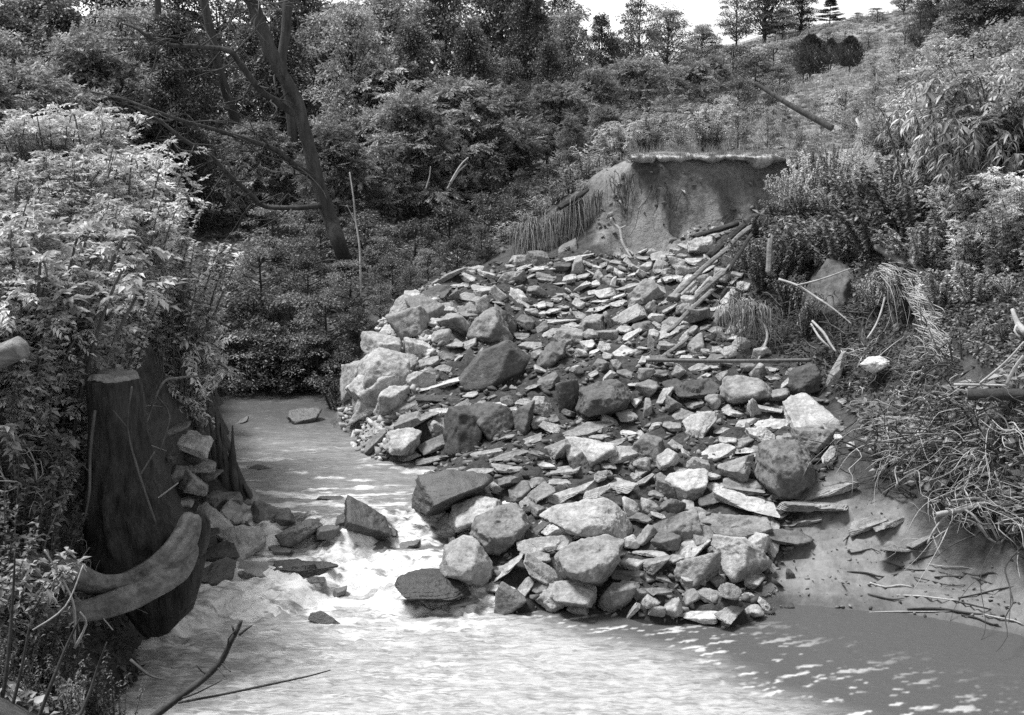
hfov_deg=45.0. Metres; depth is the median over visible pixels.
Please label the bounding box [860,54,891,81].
bush
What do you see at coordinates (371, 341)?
stone
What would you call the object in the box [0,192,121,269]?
leafy weed
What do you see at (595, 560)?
boulder
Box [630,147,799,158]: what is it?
turf grass
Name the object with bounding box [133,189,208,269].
leafy weed
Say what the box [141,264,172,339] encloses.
leafy weed
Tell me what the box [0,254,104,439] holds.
leafy weed
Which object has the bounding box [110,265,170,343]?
leafy weed
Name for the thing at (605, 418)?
flat stone
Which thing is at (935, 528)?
dead branch
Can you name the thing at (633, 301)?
stone
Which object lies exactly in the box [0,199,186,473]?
leafy weed
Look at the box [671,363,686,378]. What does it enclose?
stone
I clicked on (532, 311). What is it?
stone
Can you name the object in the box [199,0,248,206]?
slim tree
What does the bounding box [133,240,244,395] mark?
fern
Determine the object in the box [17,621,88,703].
weed
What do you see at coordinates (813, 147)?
weed clump
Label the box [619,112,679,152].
weed clump
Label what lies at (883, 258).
slope leaves
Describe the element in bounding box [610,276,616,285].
upright stone
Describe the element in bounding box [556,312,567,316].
flat stone
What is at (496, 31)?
tree
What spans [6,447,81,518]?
weed
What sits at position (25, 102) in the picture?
understory tree
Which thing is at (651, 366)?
stone
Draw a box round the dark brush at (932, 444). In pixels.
[783,307,1023,651]
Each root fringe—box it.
[150,338,224,418]
[507,194,596,261]
[571,170,641,233]
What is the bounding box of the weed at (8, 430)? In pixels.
[0,391,87,525]
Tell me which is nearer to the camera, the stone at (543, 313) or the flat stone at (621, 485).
the flat stone at (621, 485)
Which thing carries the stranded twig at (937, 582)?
on the ground at (706, 196)
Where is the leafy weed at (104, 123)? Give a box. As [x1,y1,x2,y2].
[10,102,159,188]
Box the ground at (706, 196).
[0,0,1023,714]
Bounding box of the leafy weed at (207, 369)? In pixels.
[155,275,230,422]
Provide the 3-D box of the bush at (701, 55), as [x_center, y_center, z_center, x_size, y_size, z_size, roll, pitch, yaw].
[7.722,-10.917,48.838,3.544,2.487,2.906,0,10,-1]
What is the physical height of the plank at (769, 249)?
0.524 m
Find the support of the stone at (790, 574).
on the ground at (706, 196)
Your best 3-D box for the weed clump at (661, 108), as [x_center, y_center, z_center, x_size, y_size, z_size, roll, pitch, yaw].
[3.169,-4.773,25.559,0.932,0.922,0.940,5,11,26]
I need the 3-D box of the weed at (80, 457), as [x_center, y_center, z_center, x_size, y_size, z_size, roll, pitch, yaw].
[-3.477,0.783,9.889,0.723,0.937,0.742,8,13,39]
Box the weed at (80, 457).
[55,398,86,514]
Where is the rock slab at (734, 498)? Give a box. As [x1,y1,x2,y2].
[712,488,779,517]
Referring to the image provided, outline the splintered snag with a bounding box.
[208,412,252,499]
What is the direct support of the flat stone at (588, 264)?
on the ground at (706, 196)
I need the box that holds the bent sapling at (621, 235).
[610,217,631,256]
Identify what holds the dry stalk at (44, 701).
on the ground at (706, 196)
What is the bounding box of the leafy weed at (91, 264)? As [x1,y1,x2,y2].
[7,245,123,357]
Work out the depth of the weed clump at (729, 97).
26.47 m
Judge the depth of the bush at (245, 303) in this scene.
17.62 m
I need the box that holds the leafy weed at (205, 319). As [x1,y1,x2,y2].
[195,300,218,367]
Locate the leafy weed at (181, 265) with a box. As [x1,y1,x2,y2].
[169,259,203,302]
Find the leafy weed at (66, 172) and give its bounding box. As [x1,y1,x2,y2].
[0,151,101,216]
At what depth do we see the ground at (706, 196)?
12.54 m
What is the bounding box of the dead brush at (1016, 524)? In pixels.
[804,359,1023,589]
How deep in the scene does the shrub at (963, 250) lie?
12.78 m
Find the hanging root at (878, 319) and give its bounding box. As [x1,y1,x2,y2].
[866,280,887,338]
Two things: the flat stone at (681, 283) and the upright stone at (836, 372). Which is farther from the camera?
the flat stone at (681, 283)
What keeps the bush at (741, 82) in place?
on the ground at (706, 196)
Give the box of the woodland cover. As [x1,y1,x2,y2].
[163,162,590,390]
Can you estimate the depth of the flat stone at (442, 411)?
13.90 m
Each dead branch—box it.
[150,620,251,714]
[447,157,468,188]
[927,502,975,562]
[936,497,1017,544]
[951,432,998,451]
[975,404,1010,436]
[979,341,1023,385]
[994,471,1014,499]
[1010,308,1023,338]
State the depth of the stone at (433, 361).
14.98 m
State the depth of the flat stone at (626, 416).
13.33 m
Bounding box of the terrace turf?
[629,153,796,168]
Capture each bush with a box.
[197,251,250,295]
[198,293,263,365]
[212,284,309,370]
[213,326,284,395]
[224,245,293,308]
[225,329,316,396]
[229,204,312,265]
[240,290,340,366]
[273,249,342,307]
[277,328,351,391]
[285,293,367,362]
[294,222,334,264]
[312,369,341,408]
[319,258,383,312]
[323,345,359,387]
[330,209,400,265]
[336,304,374,345]
[356,235,402,271]
[362,283,394,318]
[368,250,415,296]
[374,216,449,268]
[396,265,425,294]
[411,248,445,281]
[413,201,486,252]
[434,234,480,271]
[455,189,515,242]
[465,224,497,258]
[497,180,540,221]
[528,164,565,194]
[551,148,587,183]
[676,102,700,142]
[683,49,747,105]
[701,92,736,130]
[713,77,761,118]
[720,44,766,94]
[729,51,785,98]
[750,92,783,122]
[752,44,792,74]
[760,63,801,94]
[774,39,810,62]
[779,111,791,128]
[792,61,816,81]
[819,29,841,48]
[825,76,837,89]
[826,21,859,42]
[849,12,864,22]
[857,80,889,110]
[859,31,882,47]
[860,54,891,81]
[865,7,889,21]
[872,43,929,91]
[876,47,941,111]
[882,26,923,54]
[882,34,903,51]
[891,33,981,107]
[908,73,947,108]
[918,25,1017,94]
[925,12,973,65]
[942,16,1023,86]
[980,30,1023,77]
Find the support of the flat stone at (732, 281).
on the ground at (706, 196)
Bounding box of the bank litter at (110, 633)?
[0,384,147,712]
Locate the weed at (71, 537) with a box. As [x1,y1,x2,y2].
[60,525,82,555]
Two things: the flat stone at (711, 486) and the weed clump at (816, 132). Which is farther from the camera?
the weed clump at (816, 132)
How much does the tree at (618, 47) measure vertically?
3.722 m
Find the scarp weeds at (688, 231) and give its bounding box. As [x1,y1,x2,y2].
[594,153,777,256]
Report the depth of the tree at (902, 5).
92.81 m
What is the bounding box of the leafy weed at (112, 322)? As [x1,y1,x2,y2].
[84,256,175,374]
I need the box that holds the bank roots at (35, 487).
[0,405,165,682]
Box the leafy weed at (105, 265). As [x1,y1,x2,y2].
[0,239,117,347]
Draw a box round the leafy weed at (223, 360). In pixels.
[211,353,230,375]
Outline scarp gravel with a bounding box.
[598,157,754,257]
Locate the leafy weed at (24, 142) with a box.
[0,118,70,193]
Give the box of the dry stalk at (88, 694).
[78,642,106,714]
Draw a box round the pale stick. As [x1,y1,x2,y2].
[954,383,1017,386]
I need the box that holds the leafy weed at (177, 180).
[88,134,211,242]
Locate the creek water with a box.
[101,388,1023,714]
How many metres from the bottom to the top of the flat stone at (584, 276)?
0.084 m
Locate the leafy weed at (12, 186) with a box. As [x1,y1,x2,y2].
[0,163,89,247]
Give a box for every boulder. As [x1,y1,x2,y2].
[345,375,398,399]
[352,347,410,420]
[382,427,421,455]
[439,535,493,587]
[448,495,500,533]
[470,502,529,555]
[536,341,565,368]
[549,579,596,608]
[554,534,624,586]
[575,379,631,418]
[674,551,721,590]
[682,411,716,437]
[711,534,772,583]
[719,375,771,404]
[754,439,815,499]
[782,393,841,428]
[804,259,855,315]
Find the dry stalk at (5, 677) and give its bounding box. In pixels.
[1,553,15,698]
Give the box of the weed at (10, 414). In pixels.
[3,378,38,422]
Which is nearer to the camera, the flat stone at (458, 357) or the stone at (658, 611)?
the stone at (658, 611)
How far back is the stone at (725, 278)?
15.97 m
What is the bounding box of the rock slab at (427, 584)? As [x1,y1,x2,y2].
[394,568,470,601]
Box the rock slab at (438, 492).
[411,469,492,515]
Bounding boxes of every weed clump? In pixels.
[492,221,518,242]
[513,209,532,225]
[526,194,550,218]
[544,179,568,204]
[555,162,585,193]
[569,144,604,180]
[574,179,587,192]
[586,141,614,172]
[592,120,646,164]
[607,152,619,165]
[612,108,649,150]
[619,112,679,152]
[624,140,637,162]
[649,104,687,146]
[661,112,700,151]
[677,103,742,151]
[709,93,751,140]
[723,109,756,147]
[751,112,783,147]
[755,104,789,135]
[763,172,803,204]
[782,116,811,145]
[785,129,819,176]
[789,138,836,193]
[802,99,826,122]
[808,119,834,148]
[813,85,880,137]
[835,100,870,139]
[836,132,850,148]
[857,110,885,141]
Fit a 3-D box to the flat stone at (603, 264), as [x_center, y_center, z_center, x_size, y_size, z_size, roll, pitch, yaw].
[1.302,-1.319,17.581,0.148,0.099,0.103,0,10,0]
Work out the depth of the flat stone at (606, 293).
16.53 m
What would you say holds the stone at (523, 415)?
on the ground at (706, 196)
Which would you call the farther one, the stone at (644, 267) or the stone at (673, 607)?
the stone at (644, 267)
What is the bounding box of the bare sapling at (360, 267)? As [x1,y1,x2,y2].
[347,172,361,293]
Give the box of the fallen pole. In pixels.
[754,82,833,130]
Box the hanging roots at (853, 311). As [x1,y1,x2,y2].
[704,258,898,378]
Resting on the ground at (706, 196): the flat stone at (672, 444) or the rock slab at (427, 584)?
the flat stone at (672, 444)
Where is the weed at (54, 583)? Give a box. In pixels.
[0,534,91,655]
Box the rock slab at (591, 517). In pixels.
[539,497,632,538]
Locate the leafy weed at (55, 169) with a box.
[0,142,160,227]
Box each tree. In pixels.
[0,0,49,59]
[0,0,117,60]
[0,26,42,72]
[0,57,138,173]
[0,69,53,141]
[3,0,97,65]
[11,16,195,197]
[19,0,110,97]
[55,0,363,274]
[68,0,154,68]
[87,0,164,136]
[106,88,223,204]
[118,0,215,143]
[134,0,245,148]
[136,6,229,203]
[140,57,220,228]
[155,0,165,77]
[187,31,246,170]
[193,0,259,155]
[193,118,314,227]
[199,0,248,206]
[212,0,341,119]
[214,22,299,179]
[236,20,327,199]
[248,0,340,152]
[270,114,391,234]
[275,2,381,175]
[278,0,300,222]
[299,0,404,208]
[311,54,462,189]
[314,0,378,117]
[321,0,448,179]
[347,81,483,230]
[356,0,435,82]
[376,20,449,193]
[377,74,549,206]
[395,0,505,153]
[426,4,465,75]
[446,22,502,184]
[447,0,577,80]
[457,0,539,169]
[465,80,556,185]
[494,0,560,152]
[497,55,537,175]
[522,79,601,165]
[523,0,594,132]
[525,38,567,163]
[533,3,538,77]
[544,0,602,146]
[550,59,635,153]
[553,113,590,161]
[579,12,623,105]
[582,103,627,151]
[598,54,685,126]
[603,35,631,68]
[611,25,650,108]
[613,0,666,108]
[632,61,703,131]
[633,1,701,72]
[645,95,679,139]
[664,57,731,121]
[681,23,727,63]
[695,51,738,107]
[712,0,759,47]
[731,0,798,43]
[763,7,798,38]
[785,0,822,32]
[815,0,846,23]
[889,0,916,14]
[900,0,940,47]
[912,0,951,31]
[930,0,1023,69]
[933,0,994,33]
[996,0,1023,69]
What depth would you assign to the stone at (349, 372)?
15.25 m
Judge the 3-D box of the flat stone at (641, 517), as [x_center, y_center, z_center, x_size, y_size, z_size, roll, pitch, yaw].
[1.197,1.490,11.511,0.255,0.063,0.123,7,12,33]
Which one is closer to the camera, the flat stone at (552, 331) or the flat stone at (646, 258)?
the flat stone at (552, 331)
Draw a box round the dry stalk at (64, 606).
[32,565,83,630]
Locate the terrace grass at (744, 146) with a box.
[590,108,884,170]
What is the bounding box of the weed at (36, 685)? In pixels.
[8,654,52,697]
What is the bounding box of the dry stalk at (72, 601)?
[44,550,75,642]
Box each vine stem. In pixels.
[64,588,112,647]
[83,410,96,522]
[113,386,156,522]
[147,375,205,451]
[158,483,177,498]
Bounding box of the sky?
[0,0,942,113]
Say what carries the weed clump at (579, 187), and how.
on the ground at (706, 196)
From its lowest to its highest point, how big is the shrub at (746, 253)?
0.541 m
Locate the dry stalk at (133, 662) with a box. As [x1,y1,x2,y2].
[129,658,163,679]
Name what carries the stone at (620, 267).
on the ground at (706, 196)
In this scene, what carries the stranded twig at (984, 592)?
on the ground at (706, 196)
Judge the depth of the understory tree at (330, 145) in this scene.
23.48 m
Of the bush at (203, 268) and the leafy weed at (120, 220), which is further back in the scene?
the bush at (203, 268)
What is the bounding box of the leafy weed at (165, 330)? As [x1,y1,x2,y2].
[143,265,213,391]
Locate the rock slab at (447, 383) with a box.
[411,377,458,392]
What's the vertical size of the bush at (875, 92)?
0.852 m
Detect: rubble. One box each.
[337,283,454,461]
[347,231,844,626]
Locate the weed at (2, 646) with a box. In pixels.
[0,634,23,687]
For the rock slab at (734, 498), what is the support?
on the ground at (706, 196)
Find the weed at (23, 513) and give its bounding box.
[0,433,69,549]
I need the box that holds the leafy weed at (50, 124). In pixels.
[0,102,155,181]
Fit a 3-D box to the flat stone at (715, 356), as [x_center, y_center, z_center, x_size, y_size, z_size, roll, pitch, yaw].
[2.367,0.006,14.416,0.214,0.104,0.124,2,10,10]
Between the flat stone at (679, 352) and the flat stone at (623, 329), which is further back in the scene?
the flat stone at (623, 329)
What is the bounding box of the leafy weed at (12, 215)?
[0,193,93,276]
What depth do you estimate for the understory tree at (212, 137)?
26.06 m
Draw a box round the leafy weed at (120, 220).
[23,190,154,299]
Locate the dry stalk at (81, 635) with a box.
[73,612,86,648]
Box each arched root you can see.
[750,312,768,358]
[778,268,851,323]
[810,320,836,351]
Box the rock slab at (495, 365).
[458,340,529,392]
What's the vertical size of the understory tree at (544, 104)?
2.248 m
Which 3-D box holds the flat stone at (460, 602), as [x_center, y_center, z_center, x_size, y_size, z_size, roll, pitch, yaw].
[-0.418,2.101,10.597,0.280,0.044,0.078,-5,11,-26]
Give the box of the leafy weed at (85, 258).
[25,241,104,280]
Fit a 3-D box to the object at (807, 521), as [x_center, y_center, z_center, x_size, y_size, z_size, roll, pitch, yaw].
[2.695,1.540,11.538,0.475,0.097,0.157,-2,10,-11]
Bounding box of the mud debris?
[771,484,1023,636]
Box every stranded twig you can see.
[742,589,774,596]
[847,571,898,577]
[850,548,880,552]
[868,593,903,599]
[869,611,943,612]
[870,582,913,587]
[886,561,950,574]
[895,554,933,569]
[896,595,958,600]
[907,607,994,614]
[914,577,960,585]
[926,563,974,569]
[934,575,991,583]
[954,600,990,609]
[958,586,1013,597]
[961,614,1001,626]
[962,572,997,576]
[985,614,1023,624]
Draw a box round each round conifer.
[781,33,836,80]
[824,38,841,66]
[828,35,869,72]
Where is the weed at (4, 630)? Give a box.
[0,592,50,687]
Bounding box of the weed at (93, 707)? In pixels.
[44,649,110,714]
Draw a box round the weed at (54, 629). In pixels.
[0,567,80,685]
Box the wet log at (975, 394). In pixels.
[967,388,1023,400]
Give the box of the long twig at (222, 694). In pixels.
[178,669,330,703]
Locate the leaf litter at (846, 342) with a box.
[745,289,973,415]
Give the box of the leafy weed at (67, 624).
[51,597,70,641]
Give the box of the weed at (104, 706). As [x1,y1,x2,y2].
[83,668,144,714]
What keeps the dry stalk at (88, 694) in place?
on the ground at (706, 196)
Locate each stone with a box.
[165,452,179,464]
[167,421,190,435]
[171,465,188,483]
[177,434,213,458]
[177,468,208,495]
[181,496,193,507]
[183,453,201,464]
[186,378,215,385]
[186,430,201,434]
[189,458,215,473]
[194,418,204,429]
[197,501,233,540]
[200,469,223,481]
[202,404,214,415]
[202,490,228,507]
[202,556,235,584]
[206,540,239,561]
[210,527,221,537]
[219,498,250,524]
[222,525,265,561]
[223,491,243,504]
[235,416,248,423]
[238,561,273,578]
[243,488,260,504]
[249,464,270,469]
[250,501,279,522]
[268,545,293,555]
[269,558,338,576]
[274,508,295,525]
[275,518,322,547]
[286,407,321,424]
[306,576,324,583]
[308,611,340,624]
[315,525,339,539]
[316,496,343,499]
[333,585,346,596]
[335,513,344,525]
[340,360,359,402]
[344,495,390,540]
[346,407,374,426]
[360,331,401,353]
[364,428,386,454]
[373,385,410,417]
[373,422,384,434]
[373,539,391,549]
[379,324,392,334]
[385,305,428,340]
[389,294,411,313]
[389,527,397,536]
[391,399,427,414]
[393,411,438,429]
[397,450,421,461]
[399,540,420,547]
[403,337,432,358]
[404,290,419,296]
[404,294,444,319]
[405,353,417,368]
[406,371,435,387]
[414,455,448,465]
[415,329,432,339]
[415,394,459,401]
[417,356,439,367]
[417,434,444,454]
[419,285,451,299]
[421,599,456,608]
[426,399,471,437]
[427,318,440,327]
[427,512,445,519]
[429,408,447,417]
[430,420,443,432]
[431,267,467,283]
[431,329,451,344]
[434,364,452,371]
[435,513,457,538]
[436,312,469,333]
[438,353,454,360]
[442,302,459,314]
[443,404,482,457]
[444,339,463,347]
[447,288,458,299]
[449,597,479,607]
[450,282,468,287]
[451,445,522,459]
[454,354,463,360]
[457,531,470,536]
[458,303,477,316]
[459,292,478,302]
[461,273,476,281]
[462,338,476,349]
[462,391,477,398]
[466,265,483,271]
[466,307,513,342]
[466,468,493,473]
[469,402,513,440]
[471,284,490,296]
[476,294,488,313]
[477,269,496,278]
[485,583,515,592]
[488,481,501,491]
[489,449,527,460]
[490,285,506,301]
[491,463,521,472]
[492,301,504,304]
[494,553,522,581]
[494,581,526,614]
[497,270,526,282]
[497,476,519,487]
[498,434,516,439]
[499,309,517,336]
[500,334,508,341]
[500,395,513,406]
[505,264,513,268]
[508,480,530,502]
[509,287,527,303]
[510,254,527,261]
[510,306,520,310]
[511,400,534,435]
[513,285,525,291]
[513,333,529,338]
[515,398,530,404]
[516,264,531,270]
[516,314,534,329]
[516,535,572,554]
[517,577,533,596]
[518,342,542,349]
[519,482,555,507]
[521,301,530,308]
[523,432,541,444]
[524,308,537,315]
[524,384,539,388]
[524,553,557,584]
[526,285,547,297]
[527,250,549,266]
[527,477,544,487]
[528,266,555,271]
[528,450,550,459]
[528,551,550,563]
[529,502,545,514]
[530,349,542,358]
[531,396,552,414]
[531,416,548,428]
[531,581,547,593]
[533,301,545,308]
[533,520,549,534]
[534,364,545,372]
[535,588,567,612]
[536,272,556,282]
[536,320,548,332]
[536,371,559,390]
[537,461,555,468]
[538,311,545,315]
[538,319,574,324]
[538,520,568,535]
[539,421,561,432]
[542,328,558,336]
[544,439,570,459]
[544,480,594,504]
[546,302,553,306]
[546,308,560,314]
[547,478,570,484]
[548,414,559,422]
[549,466,580,474]
[551,297,562,301]
[552,262,570,271]
[553,326,583,344]
[555,379,578,412]
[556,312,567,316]
[558,238,577,252]
[558,305,569,309]
[561,322,579,326]
[561,409,575,416]
[562,253,593,261]
[562,274,576,281]
[562,421,615,436]
[563,293,571,301]
[565,436,617,466]
[567,606,588,614]
[568,311,588,319]
[568,452,593,476]
[569,365,583,374]
[570,256,583,273]
[570,293,580,298]
[572,298,585,308]
[573,281,591,291]
[574,349,588,357]
[576,273,589,278]
[577,362,588,365]
[578,296,593,299]
[579,314,605,330]
[580,339,595,349]
[582,329,599,339]
[583,260,591,267]
[583,484,610,498]
[586,304,608,313]
[588,290,595,295]
[588,369,597,377]
[588,434,613,438]
[589,349,599,353]
[591,358,608,370]
[592,265,602,270]
[592,280,599,285]
[592,299,609,301]
[593,269,603,283]
[594,287,615,298]
[594,470,612,482]
[596,329,618,339]
[597,341,610,351]
[597,582,636,612]
[599,261,607,267]
[600,414,618,425]
[600,463,616,468]
[602,277,610,284]
[602,351,614,359]
[603,311,613,326]
[603,370,615,380]
[606,265,613,271]
[607,478,638,493]
[608,300,626,306]
[608,435,635,445]
[608,445,638,463]
[609,259,620,264]
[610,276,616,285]
[610,359,621,370]
[611,570,657,581]
[612,303,647,325]
[612,345,632,355]
[613,252,622,256]
[613,267,624,277]
[613,293,625,298]
[615,410,638,421]
[616,283,638,291]
[616,325,630,333]
[617,265,626,270]
[617,369,632,379]
[620,430,636,434]
[620,550,625,556]
[620,580,639,587]
[621,254,630,259]
[622,328,641,340]
[622,496,639,515]
[623,257,631,264]
[623,534,639,548]
[624,558,644,570]
[626,602,639,618]
[627,278,663,305]
[627,512,652,523]
[628,263,639,270]
[628,297,640,307]
[628,349,643,355]
[630,468,650,479]
[631,320,653,333]
[631,398,641,407]
[632,434,664,461]
[632,457,650,470]
[632,550,667,557]
[633,588,647,600]
[634,430,643,438]
[635,269,646,277]
[635,379,657,397]
[636,256,649,260]
[636,346,649,349]
[636,473,653,483]
[637,368,654,380]
[637,524,657,545]
[638,356,649,363]
[639,261,652,271]
[640,497,659,513]
[641,594,659,608]
[642,555,670,575]
[643,398,651,417]
[645,301,656,313]
[645,588,671,595]
[646,248,655,255]
[646,364,659,369]
[647,313,664,322]
[647,334,654,350]
[648,490,663,499]
[648,606,665,616]
[649,329,659,339]
[649,422,662,431]
[650,251,668,259]
[650,355,666,363]
[650,511,665,518]
[650,529,680,550]
[652,321,660,328]
[653,259,667,273]
[653,369,668,376]
[653,512,691,531]
[655,474,676,498]
[656,387,673,404]
[656,448,680,469]
[656,575,673,583]
[657,275,682,284]
[657,284,665,293]
[657,325,688,339]
[657,341,679,350]
[660,499,685,513]
[661,268,672,274]
[661,316,681,330]
[662,303,677,314]
[662,378,682,394]
[663,362,674,365]
[663,421,680,431]
[664,597,682,617]
[665,394,682,412]
[665,468,708,500]
[666,293,680,301]
[667,256,686,268]
[667,439,682,449]
[667,508,701,542]
[668,554,686,564]
[669,248,678,251]
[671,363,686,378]
[672,408,694,421]
[673,279,687,291]
[673,350,685,354]
[673,378,719,398]
[674,466,686,471]
[674,538,710,557]
[674,575,706,585]
[675,265,689,277]
[675,303,690,313]
[676,277,684,282]
[677,253,686,257]
[678,243,686,248]
[679,330,689,341]
[680,281,696,294]
[680,355,705,358]
[681,295,697,304]
[681,447,689,457]
[682,499,693,508]
[683,273,692,278]
[683,307,709,323]
[683,588,700,606]
[683,611,717,624]
[684,401,703,408]
[685,258,702,264]
[686,332,705,352]
[686,457,711,471]
[687,235,715,253]
[688,266,699,272]
[688,325,698,334]
[688,363,708,371]
[689,507,706,515]
[693,525,713,549]
[695,276,715,294]
[697,274,708,282]
[697,373,710,378]
[697,588,717,603]
[698,493,720,507]
[700,324,711,330]
[700,348,711,353]
[700,443,736,458]
[701,265,715,274]
[703,332,716,339]
[705,394,721,410]
[706,365,721,369]
[707,353,723,358]
[707,482,722,491]
[707,546,713,553]
[708,326,723,332]
[708,472,720,480]
[710,574,728,587]
[712,292,720,299]
[712,308,730,324]
[712,346,721,352]
[713,266,725,275]
[713,269,730,282]
[713,427,729,433]
[714,605,742,624]
[715,330,725,341]
[715,370,728,381]
[717,454,753,482]
[718,436,736,443]
[718,582,741,599]
[720,288,739,304]
[721,255,732,266]
[721,346,737,358]
[722,404,734,411]
[722,477,765,495]
[723,409,743,417]
[725,323,743,332]
[729,277,738,284]
[731,271,742,277]
[732,337,751,350]
[732,436,754,448]
[735,418,757,426]
[735,448,757,453]
[736,281,751,292]
[740,363,755,371]
[744,574,764,588]
[745,426,774,442]
[745,604,764,617]
[746,398,761,417]
[747,532,770,553]
[749,363,766,379]
[751,347,771,358]
[753,512,774,519]
[754,418,787,431]
[757,597,770,610]
[758,405,782,412]
[765,367,778,371]
[765,374,781,380]
[767,494,777,500]
[767,540,779,557]
[768,529,813,545]
[769,388,788,400]
[769,519,779,528]
[769,563,775,572]
[776,433,791,439]
[781,378,788,387]
[783,603,794,608]
[786,568,794,578]
[787,363,821,394]
[791,427,835,453]
[813,398,825,401]
[821,443,836,466]
[822,422,835,433]
[826,351,846,385]
[832,425,845,431]
[833,434,841,440]
[837,398,846,404]
[859,356,889,373]
[893,320,902,331]
[941,437,954,445]
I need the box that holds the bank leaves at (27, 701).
[0,302,193,714]
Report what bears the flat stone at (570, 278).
on the ground at (706, 196)
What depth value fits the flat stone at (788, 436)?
12.59 m
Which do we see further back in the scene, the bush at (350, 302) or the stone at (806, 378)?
the bush at (350, 302)
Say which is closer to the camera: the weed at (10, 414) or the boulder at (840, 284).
the weed at (10, 414)
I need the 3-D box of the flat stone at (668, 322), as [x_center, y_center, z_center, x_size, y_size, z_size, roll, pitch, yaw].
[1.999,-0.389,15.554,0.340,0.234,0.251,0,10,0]
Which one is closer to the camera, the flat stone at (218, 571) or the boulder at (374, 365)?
the flat stone at (218, 571)
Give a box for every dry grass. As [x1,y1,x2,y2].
[714,294,782,352]
[874,261,950,345]
[913,327,959,376]
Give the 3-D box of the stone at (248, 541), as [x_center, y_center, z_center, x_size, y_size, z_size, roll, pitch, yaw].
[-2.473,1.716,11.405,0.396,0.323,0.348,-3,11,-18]
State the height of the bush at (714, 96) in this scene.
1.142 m
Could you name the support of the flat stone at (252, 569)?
in the creek water
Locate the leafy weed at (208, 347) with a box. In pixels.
[164,329,244,432]
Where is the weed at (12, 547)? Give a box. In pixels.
[0,477,73,610]
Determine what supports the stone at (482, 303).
on the ground at (706, 196)
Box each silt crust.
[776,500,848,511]
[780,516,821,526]
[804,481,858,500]
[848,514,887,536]
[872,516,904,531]
[873,545,910,552]
[905,533,935,548]
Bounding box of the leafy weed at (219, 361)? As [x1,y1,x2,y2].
[206,357,223,395]
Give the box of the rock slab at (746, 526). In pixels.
[699,513,772,537]
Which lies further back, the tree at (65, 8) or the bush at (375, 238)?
the tree at (65, 8)
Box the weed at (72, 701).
[39,659,88,714]
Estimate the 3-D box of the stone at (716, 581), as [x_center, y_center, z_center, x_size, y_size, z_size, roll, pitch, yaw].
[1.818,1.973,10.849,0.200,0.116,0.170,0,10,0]
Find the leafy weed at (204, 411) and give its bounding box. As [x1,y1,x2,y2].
[197,389,211,429]
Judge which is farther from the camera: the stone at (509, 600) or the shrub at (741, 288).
the shrub at (741, 288)
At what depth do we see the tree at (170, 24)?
27.98 m
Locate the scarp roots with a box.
[628,178,779,240]
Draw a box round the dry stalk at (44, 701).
[37,618,80,714]
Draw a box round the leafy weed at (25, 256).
[0,229,109,419]
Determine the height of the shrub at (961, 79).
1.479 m
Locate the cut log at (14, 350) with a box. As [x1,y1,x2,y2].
[0,336,29,368]
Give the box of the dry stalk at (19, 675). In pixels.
[11,624,30,704]
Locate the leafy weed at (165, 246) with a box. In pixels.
[60,195,195,322]
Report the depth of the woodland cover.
23.69 m
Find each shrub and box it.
[723,237,776,276]
[727,280,753,314]
[740,214,772,237]
[746,256,790,292]
[749,238,823,283]
[759,199,786,215]
[759,221,838,272]
[764,270,807,314]
[770,168,812,203]
[773,190,820,216]
[779,212,884,266]
[780,316,795,341]
[786,151,837,202]
[793,291,827,338]
[804,185,847,211]
[812,141,859,194]
[822,166,888,209]
[825,309,841,337]
[828,196,901,254]
[837,130,880,177]
[850,280,867,298]
[853,104,980,213]
[853,173,953,232]
[853,268,892,309]
[855,111,922,169]
[858,149,917,201]
[859,261,885,298]
[871,217,959,272]
[871,268,940,322]
[882,77,1018,195]
[882,87,974,163]
[885,243,943,284]
[901,73,1023,154]
[908,116,1023,234]
[915,181,975,248]
[917,62,1023,192]
[917,268,962,309]
[933,56,1011,114]
[938,217,990,279]
[945,260,1009,303]
[946,167,1023,247]
[956,313,973,326]
[965,205,1023,280]
[968,166,1023,255]
[976,322,990,337]
[977,45,1023,99]
[987,308,1002,323]
[990,272,1023,295]
[994,324,1012,341]
[1012,237,1023,269]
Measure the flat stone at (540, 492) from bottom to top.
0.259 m
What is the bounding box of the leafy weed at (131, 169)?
[11,142,209,268]
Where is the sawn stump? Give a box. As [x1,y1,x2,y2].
[18,367,210,637]
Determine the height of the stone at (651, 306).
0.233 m
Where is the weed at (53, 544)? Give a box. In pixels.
[3,500,87,586]
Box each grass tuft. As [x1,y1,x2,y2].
[712,149,728,155]
[755,147,781,158]
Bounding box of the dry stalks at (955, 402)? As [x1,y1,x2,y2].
[821,332,1023,513]
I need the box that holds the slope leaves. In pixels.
[745,165,1023,365]
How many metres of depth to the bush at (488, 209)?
21.80 m
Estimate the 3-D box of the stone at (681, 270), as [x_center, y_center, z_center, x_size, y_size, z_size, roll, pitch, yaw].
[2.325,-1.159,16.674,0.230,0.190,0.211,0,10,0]
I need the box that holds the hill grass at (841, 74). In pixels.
[676,3,1023,140]
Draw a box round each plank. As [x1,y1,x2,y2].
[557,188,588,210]
[646,358,810,362]
[652,335,690,364]
[665,224,751,299]
[667,288,716,332]
[672,264,729,316]
[691,221,738,237]
[707,213,759,258]
[725,232,752,272]
[765,234,772,276]
[874,244,932,286]
[906,258,939,286]
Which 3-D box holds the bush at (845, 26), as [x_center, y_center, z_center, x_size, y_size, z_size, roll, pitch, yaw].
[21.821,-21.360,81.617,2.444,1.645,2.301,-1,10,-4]

